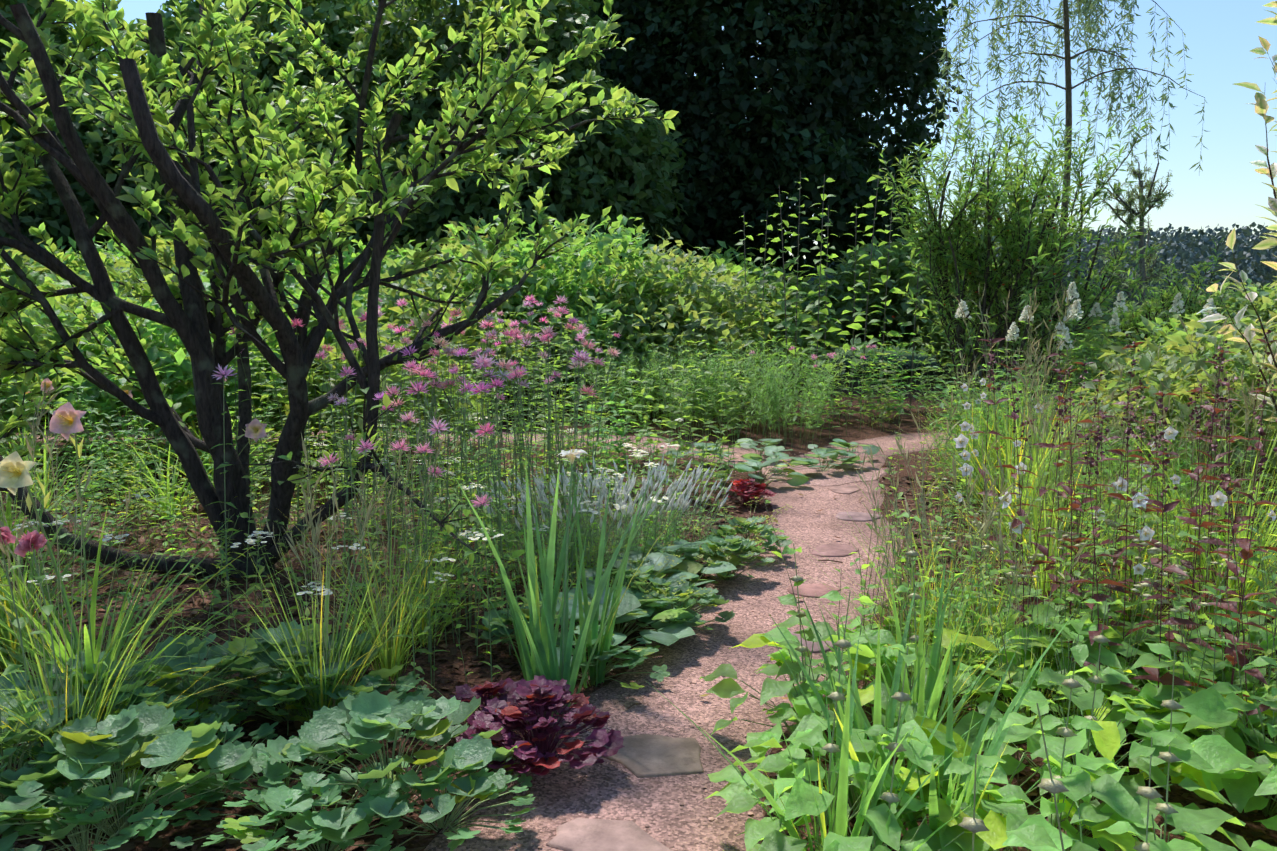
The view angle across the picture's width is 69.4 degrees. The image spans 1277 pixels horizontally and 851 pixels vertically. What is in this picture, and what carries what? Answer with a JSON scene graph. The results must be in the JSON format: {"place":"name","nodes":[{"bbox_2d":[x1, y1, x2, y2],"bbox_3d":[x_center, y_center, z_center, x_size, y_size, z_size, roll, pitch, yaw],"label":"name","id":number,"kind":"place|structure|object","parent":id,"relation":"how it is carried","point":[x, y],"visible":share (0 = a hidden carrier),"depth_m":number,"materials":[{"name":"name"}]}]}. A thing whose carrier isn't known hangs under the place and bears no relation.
{"place":"outdoors","nodes":[
{"label":"outdoors","id":0,"kind":"place"},
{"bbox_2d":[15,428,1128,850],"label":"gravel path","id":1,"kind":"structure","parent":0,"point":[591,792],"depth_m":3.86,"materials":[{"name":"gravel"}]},
{"bbox_2d":[546,486,883,850],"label":"stepping stones","id":2,"kind":"object","parent":1,"relation":"on","point":[644,755],"visible":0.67,"depth_m":3.22,"materials":[{"name":"stone"}]},
{"bbox_2d":[0,309,1276,850],"bbox_3d":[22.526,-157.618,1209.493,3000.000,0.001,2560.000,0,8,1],"label":"ground","id":3,"kind":"structure","parent":0,"point":[198,829],"depth_m":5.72,"materials":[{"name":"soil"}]},
{"bbox_2d":[0,546,62,798],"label":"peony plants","id":4,"kind":"object","parent":3,"relation":"on","point":[19,623],"visible":0.73,"depth_m":2.84,"materials":[{"name":"green plant"}]},
{"bbox_2d":[0,526,47,556],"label":"peony flowers","id":5,"kind":"object","parent":4,"relation":"attached to","point":[38,540],"visible":0.96,"depth_m":2.75,"materials":[{"name":"pink plant"}]},
{"bbox_2d":[0,0,170,264],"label":"tree","id":6,"kind":"object","parent":3,"relation":"on","point":[50,212],"visible":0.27,"depth_m":21.64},
{"bbox_2d":[0,382,287,716],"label":"clump","id":7,"kind":"object","parent":3,"relation":"on","point":[91,654],"visible":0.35,"depth_m":3.77,"materials":[{"name":"green plant"}]},
{"bbox_2d":[0,374,266,494],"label":"columbine flowers","id":8,"kind":"object","parent":7,"relation":"attached to","point":[65,423],"visible":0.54,"depth_m":2.94,"materials":[{"name":"beige plant"}]},
{"bbox_2d":[91,0,478,263],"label":"tree","id":9,"kind":"object","parent":3,"relation":"on","point":[340,22],"depth_m":23.11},
{"bbox_2d":[0,620,669,850],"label":"geranium plants","id":10,"kind":"object","parent":3,"relation":"on","point":[249,831],"visible":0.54,"depth_m":2.79,"materials":[{"name":"green plant"}]},
{"bbox_2d":[0,0,678,578],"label":"apple tree","id":11,"kind":"object","parent":3,"relation":"on","point":[514,90],"depth_m":5.11,"materials":[{"name":"green plant"}]},
{"bbox_2d":[26,421,684,697],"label":"stems","id":12,"kind":"object","parent":3,"relation":"on","point":[458,625],"visible":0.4,"depth_m":4.46,"materials":[{"name":"green plant"}]},
{"bbox_2d":[13,417,681,594],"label":"white flower clusters","id":13,"kind":"object","parent":12,"relation":"attached to","point":[319,588],"visible":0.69,"depth_m":4.22,"materials":[{"name":"white plant"}]},
{"bbox_2d":[0,502,791,850],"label":"alchemilla plants","id":14,"kind":"object","parent":3,"relation":"on","point":[362,722],"visible":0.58,"depth_m":2.91,"materials":[{"name":"green plant"}]},
{"bbox_2d":[486,497,791,607],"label":"leaves","id":15,"kind":"object","parent":14,"relation":"attached to","point":[667,559],"visible":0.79,"depth_m":4.62,"materials":[{"name":"green plant"}]},
{"bbox_2d":[287,0,692,269],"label":"tree","id":16,"kind":"object","parent":3,"relation":"on","point":[608,149],"depth_m":21.04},
{"bbox_2d":[208,302,877,689],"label":"monarda plants","id":17,"kind":"object","parent":3,"relation":"on","point":[478,458],"visible":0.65,"depth_m":5.19,"materials":[{"name":"green plant"}]},
{"bbox_2d":[211,295,876,507],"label":"pink flowers","id":18,"kind":"object","parent":17,"relation":"attached to","point":[486,361],"visible":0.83,"depth_m":4.97,"materials":[{"name":"pink plant"}]},
{"bbox_2d":[488,467,726,587],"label":"white spike plants","id":19,"kind":"object","parent":3,"relation":"on","point":[589,533],"visible":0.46,"depth_m":5.48,"materials":[{"name":"green plant"}]},
{"bbox_2d":[475,453,732,529],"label":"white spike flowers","id":20,"kind":"object","parent":19,"relation":"attached to","point":[684,502],"visible":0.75,"depth_m":5.47,"materials":[{"name":"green plant"}]},
{"bbox_2d":[442,478,775,775],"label":"heuchera plants","id":21,"kind":"object","parent":3,"relation":"on","point":[541,695],"visible":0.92,"depth_m":3.19,"materials":[{"name":"purple plant"}]},
{"bbox_2d":[0,206,1276,489],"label":"garden shrubs","id":22,"kind":"object","parent":3,"relation":"on","point":[654,284],"visible":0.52,"depth_m":13.41,"materials":[{"name":"green plant"}]},
{"bbox_2d":[0,310,1276,756],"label":"perennial filler","id":23,"kind":"object","parent":3,"relation":"on","point":[686,448],"visible":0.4,"depth_m":6.39,"materials":[{"name":"green plant"}]},
{"bbox_2d":[0,298,1276,789],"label":"grass clumps","id":24,"kind":"object","parent":3,"relation":"on","point":[390,652],"visible":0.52,"depth_m":4.08,"materials":[{"name":"green plant"}]},
{"bbox_2d":[0,282,1276,615],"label":"grass seedheads","id":25,"kind":"object","parent":24,"relation":"attached to","point":[878,508],"depth_m":4.09,"materials":[{"name":"brown plant"}]},
{"bbox_2d":[554,438,887,665],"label":"groundcover plants","id":26,"kind":"object","parent":3,"relation":"on","point":[630,609],"visible":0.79,"depth_m":5.11,"materials":[{"name":"green plant"}]},
{"bbox_2d":[449,455,1075,850],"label":"iris plants","id":27,"kind":"object","parent":3,"relation":"on","point":[542,640],"visible":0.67,"depth_m":3.02,"materials":[{"name":"green plant"}]},
{"bbox_2d":[557,446,587,463],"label":"iris flowers","id":28,"kind":"object","parent":27,"relation":"on","point":[572,454],"visible":1,"depth_m":3.54,"materials":[{"name":"white plant"}]},
{"bbox_2d":[731,154,933,413],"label":"leafy plants","id":29,"kind":"object","parent":3,"relation":"on","point":[816,334],"visible":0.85,"depth_m":14.09,"materials":[{"name":"green plant"}]},
{"bbox_2d":[762,457,1049,781],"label":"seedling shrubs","id":30,"kind":"object","parent":3,"relation":"on","point":[821,670],"visible":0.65,"depth_m":3.50,"materials":[{"name":"green plant"}]},
{"bbox_2d":[562,335,1276,563],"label":"amsonia plants","id":31,"kind":"object","parent":3,"relation":"on","point":[773,385],"visible":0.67,"depth_m":10.96,"materials":[{"name":"green plant"}]},
{"bbox_2d":[700,487,1276,850],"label":"phlomis plants","id":32,"kind":"object","parent":3,"relation":"on","point":[1210,767],"visible":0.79,"depth_m":2.70,"materials":[{"name":"green plant"}]},
{"bbox_2d":[920,0,1210,393],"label":"birch tree","id":33,"kind":"object","parent":3,"relation":"on","point":[1081,13],"depth_m":14.61,"materials":[{"name":"green plant"}]},
{"bbox_2d":[868,89,1276,432],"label":"shrub","id":34,"kind":"object","parent":3,"relation":"on","point":[1027,217],"depth_m":11.09,"materials":[{"name":"green plant"}]},
{"bbox_2d":[892,184,1104,337],"bbox_3d":[4.194,-1.879,10.721,2.264,1.740,1.035,4,8,25],"label":"berry shrub","id":35,"kind":"object","parent":34,"relation":"attached to","point":[1019,260],"visible":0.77,"depth_m":10.53,"materials":[{"name":"green plant"}]},
{"bbox_2d":[877,484,1270,738],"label":"leafy plants","id":36,"kind":"object","parent":3,"relation":"on","point":[1209,653],"visible":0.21,"depth_m":3.70,"materials":[{"name":"green plant"}]},
{"bbox_2d":[933,478,1254,612],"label":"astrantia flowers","id":37,"kind":"object","parent":36,"relation":"attached to","point":[1153,550],"visible":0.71,"depth_m":3.57,"materials":[{"name":"grey plant"}]},
{"bbox_2d":[959,300,1208,456],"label":"hydrangea plants","id":38,"kind":"object","parent":3,"relation":"on","point":[1105,341],"visible":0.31,"depth_m":9.67,"materials":[{"name":"green plant"}]},
{"bbox_2d":[955,281,1216,349],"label":"white flower spikes","id":39,"kind":"object","parent":38,"relation":"attached to","point":[1077,305],"visible":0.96,"depth_m":9.63,"materials":[{"name":"white plant"}]},
{"bbox_2d":[927,383,1269,721],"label":"stems","id":40,"kind":"object","parent":3,"relation":"on","point":[1001,505],"visible":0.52,"depth_m":3.88,"materials":[{"name":"green plant"}]},
{"bbox_2d":[953,378,1275,574],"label":"white flowers","id":41,"kind":"object","parent":40,"relation":"attached to","point":[1172,433],"visible":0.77,"depth_m":4.28,"materials":[{"name":"white plant"}]},
{"bbox_2d":[963,330,1276,758],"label":"dark-leaved perennials","id":42,"kind":"object","parent":3,"relation":"on","point":[1245,553],"visible":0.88,"depth_m":3.69,"materials":[{"name":"brown plant"}]},
{"bbox_2d":[1091,148,1173,307],"bbox_3d":[13.863,-4.686,25.400,2.270,5.967,2.376,0,8,1],"label":"airy tree","id":43,"kind":"object","parent":3,"relation":"on","point":[1142,265],"depth_m":25.48,"materials":[{"name":"green plant"}]},
{"bbox_2d":[55,0,1276,258],"label":"sky","id":44,"kind":"structure","parent":0,"point":[1220,36],"materials":[{"name":"blue"}]},
{"bbox_2d":[573,0,966,284],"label":"maple tree","id":45,"kind":"object","parent":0,"point":[836,63],"depth_m":25.20,"materials":[{"name":"green plant"}]},
{"bbox_2d":[795,222,1276,308],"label":"distant trees","id":46,"kind":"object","parent":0,"point":[1186,248],"depth_m":179.13,"materials":[{"name":"green plant"}]},
{"bbox_2d":[1197,1,1276,440],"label":"dogwood","id":47,"kind":"object","parent":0,"point":[1261,109],"depth_m":4.08,"materials":[{"name":"plant"}]}
]}

